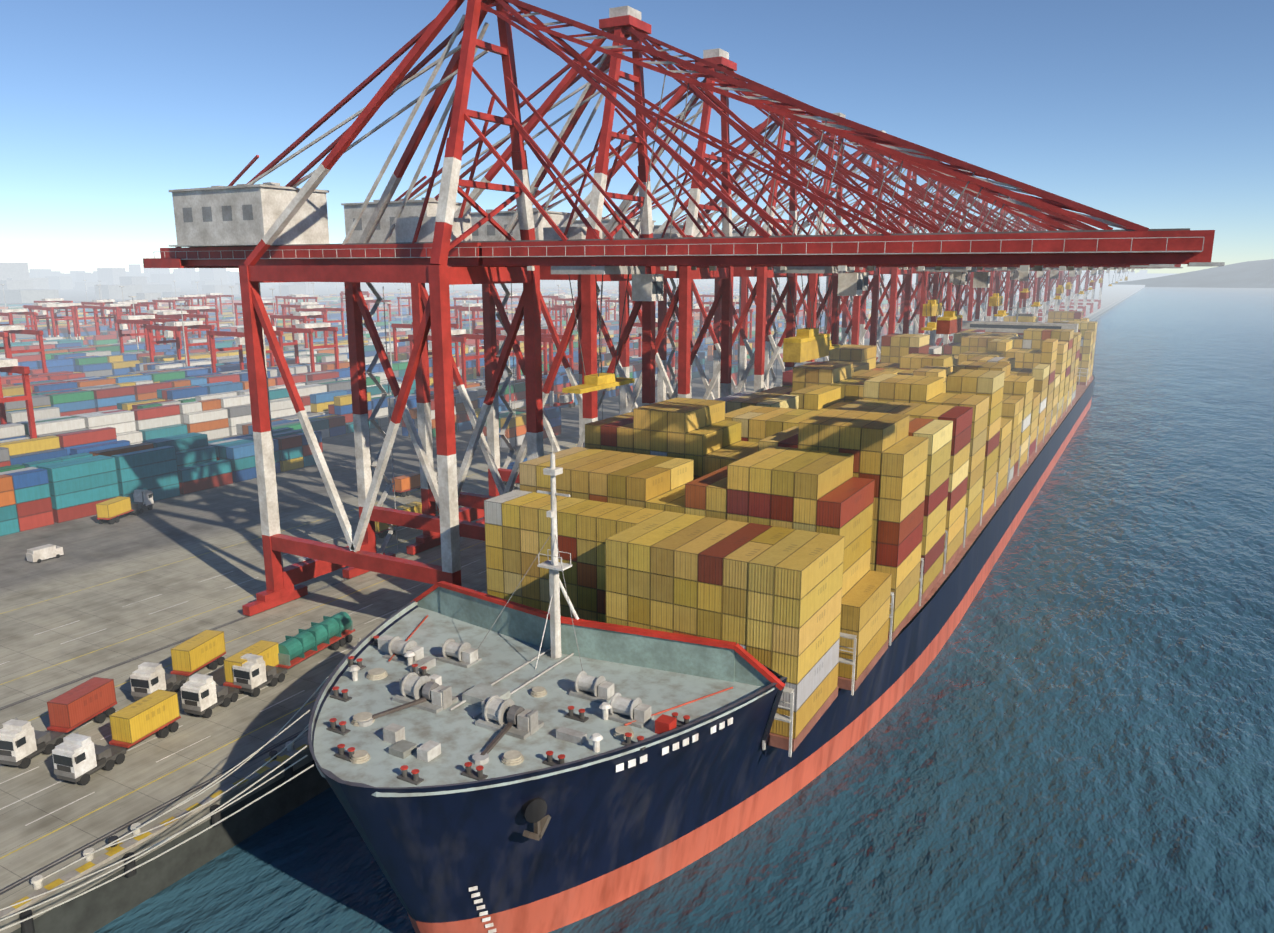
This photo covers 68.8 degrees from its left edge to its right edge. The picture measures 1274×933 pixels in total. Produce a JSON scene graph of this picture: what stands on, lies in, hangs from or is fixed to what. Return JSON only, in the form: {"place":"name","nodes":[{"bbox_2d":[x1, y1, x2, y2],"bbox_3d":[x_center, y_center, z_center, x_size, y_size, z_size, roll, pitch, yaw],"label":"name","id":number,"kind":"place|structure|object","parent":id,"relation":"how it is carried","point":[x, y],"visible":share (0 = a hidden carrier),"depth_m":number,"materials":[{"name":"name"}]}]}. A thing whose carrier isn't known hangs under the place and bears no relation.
{"place":"outdoors","nodes":[
{"label":"outdoors","id":0,"kind":"place"},
{"bbox_2d":[0,274,1163,921],"bbox_3d":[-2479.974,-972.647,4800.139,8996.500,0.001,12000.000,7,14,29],"label":"ground","id":1,"kind":"structure","parent":0,"point":[162,534],"depth_m":130.13,"materials":[{"name":"concrete"}]},
{"bbox_2d":[26,544,63,562],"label":"van","id":2,"kind":"object","parent":1,"relation":"on","point":[40,553],"visible":1,"depth_m":151.44,"materials":[{"name":"paint"}]},
{"bbox_2d":[0,638,360,930],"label":"mooring lines","id":3,"kind":"object","parent":1,"relation":"on","point":[37,880],"visible":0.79,"depth_m":69.34,"materials":[{"name":"fabric"}]},
{"bbox_2d":[1,482,506,784],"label":"truck wheels","id":4,"kind":"object","parent":1,"relation":"on","point":[120,757],"visible":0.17,"depth_m":100.71,"materials":[{"name":"rubber"}]},
{"bbox_2d":[0,467,505,782],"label":"trucks","id":5,"kind":"object","parent":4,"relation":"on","point":[77,756],"visible":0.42,"depth_m":99.93,"materials":[{"name":"paint"}]},
{"bbox_2d":[47,458,526,743],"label":"truck containers","id":6,"kind":"object","parent":5,"relation":"on","point":[137,719],"visible":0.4,"depth_m":97.78,"materials":[{"name":"metal"}]},
{"bbox_2d":[0,278,987,406],"bbox_3d":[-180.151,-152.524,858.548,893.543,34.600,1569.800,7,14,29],"label":"yard light masts","id":7,"kind":"object","parent":1,"relation":"on","point":[468,292],"visible":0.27,"depth_m":428.37,"materials":[{"name":"metal"}]},
{"bbox_2d":[0,280,1032,438],"bbox_3d":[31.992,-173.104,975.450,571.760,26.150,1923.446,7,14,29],"label":"yard cranes","id":8,"kind":"object","parent":1,"relation":"on","point":[54,306],"visible":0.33,"depth_m":448.48,"materials":[{"name":"paint"}]},
{"bbox_2d":[0,282,1082,535],"bbox_3d":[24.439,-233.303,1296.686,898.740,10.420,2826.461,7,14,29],"label":"stacked shipping containers","id":9,"kind":"object","parent":1,"relation":"on","point":[112,420],"visible":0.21,"depth_m":283.47,"materials":[{"name":"metal"}]},
{"bbox_2d":[0,301,1114,918],"bbox_3d":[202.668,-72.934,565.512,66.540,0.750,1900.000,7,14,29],"label":"road markings","id":10,"kind":"object","parent":1,"relation":"on","point":[118,849],"visible":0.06,"depth_m":83.86,"materials":[{"name":"paint"}]},
{"bbox_2d":[0,263,1147,303],"bbox_3d":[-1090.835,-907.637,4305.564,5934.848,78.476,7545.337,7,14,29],"label":"city","id":11,"kind":"object","parent":1,"relation":"on","point":[21,282],"visible":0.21,"depth_m":2133.51,"materials":[{"name":"paint"}]},
{"bbox_2d":[0,275,1162,932],"bbox_3d":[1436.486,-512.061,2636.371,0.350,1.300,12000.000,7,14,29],"label":"quay wall","id":12,"kind":"structure","parent":1,"relation":"on","point":[178,827],"depth_m":78.00,"materials":[{"name":"concrete"}]},
{"bbox_2d":[19,764,293,932],"bbox_3d":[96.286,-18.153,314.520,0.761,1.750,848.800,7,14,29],"label":"dock fenders","id":13,"kind":"object","parent":12,"relation":"attached to","point":[27,926],"visible":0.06,"depth_m":75.86,"materials":[{"name":"rubber"}]},
{"bbox_2d":[479,359,753,447],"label":"apron stacks","id":14,"kind":"object","parent":1,"relation":"on","point":[553,414],"visible":0.33,"depth_m":254.85,"materials":[{"name":"paint"}]},
{"bbox_2d":[143,0,1224,615],"bbox_3d":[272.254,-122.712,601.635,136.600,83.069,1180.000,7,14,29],"label":"gantry cranes","id":15,"kind":"object","parent":1,"relation":"on","point":[269,232],"visible":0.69,"depth_m":127.10,"materials":[{"name":"paint"}]},
{"bbox_2d":[0,0,1273,273],"label":"sky","id":16,"kind":"structure","parent":0,"point":[1151,114],"materials":[{"name":"blue"}]},
{"bbox_2d":[94,273,1273,932],"bbox_3d":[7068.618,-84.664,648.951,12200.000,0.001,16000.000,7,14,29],"label":"sea water","id":17,"kind":"structure","parent":0,"point":[1072,731],"depth_m":102.06,"materials":[{"name":"blue liquid"}]},
{"bbox_2d":[308,374,1094,932],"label":"ship hull","id":18,"kind":"object","parent":17,"relation":"on","point":[530,844],"visible":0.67,"depth_m":73.92,"materials":[{"name":"blue metal"}]},
{"bbox_2d":[326,437,784,784],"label":"deck equipment","id":19,"kind":"object","parent":18,"relation":"on","point":[557,635],"visible":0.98,"depth_m":78.86,"materials":[{"name":"white metal"}]},
{"bbox_2d":[484,311,1096,738],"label":"shipping containers","id":20,"kind":"object","parent":18,"relation":"on","point":[798,521],"visible":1,"depth_m":104.40,"materials":[{"name":"metal"}]},
{"bbox_2d":[762,366,1091,756],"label":"lashing bridges","id":21,"kind":"structure","parent":18,"relation":"on","point":[790,744],"depth_m":102.14,"materials":[{"name":"white metal"}]},
{"bbox_2d":[962,302,1078,336],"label":"ship superstructure","id":22,"kind":"object","parent":18,"relation":"on","point":[1023,319],"visible":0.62,"depth_m":314.90,"materials":[{"name":"paint"}]},
{"bbox_2d":[970,324,1061,336],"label":"ship superstructure windows","id":23,"kind":"structure","parent":22,"relation":"attached to","point":[1007,326],"depth_m":312.81,"materials":[{"name":"glass"}]},
{"bbox_2d":[1111,259,1273,287],"bbox_3d":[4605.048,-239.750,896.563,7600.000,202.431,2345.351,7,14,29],"label":"shore hills","id":24,"kind":"structure","parent":0,"point":[1255,274],"depth_m":2717.63,"materials":[{"name":"grey"}]}
]}

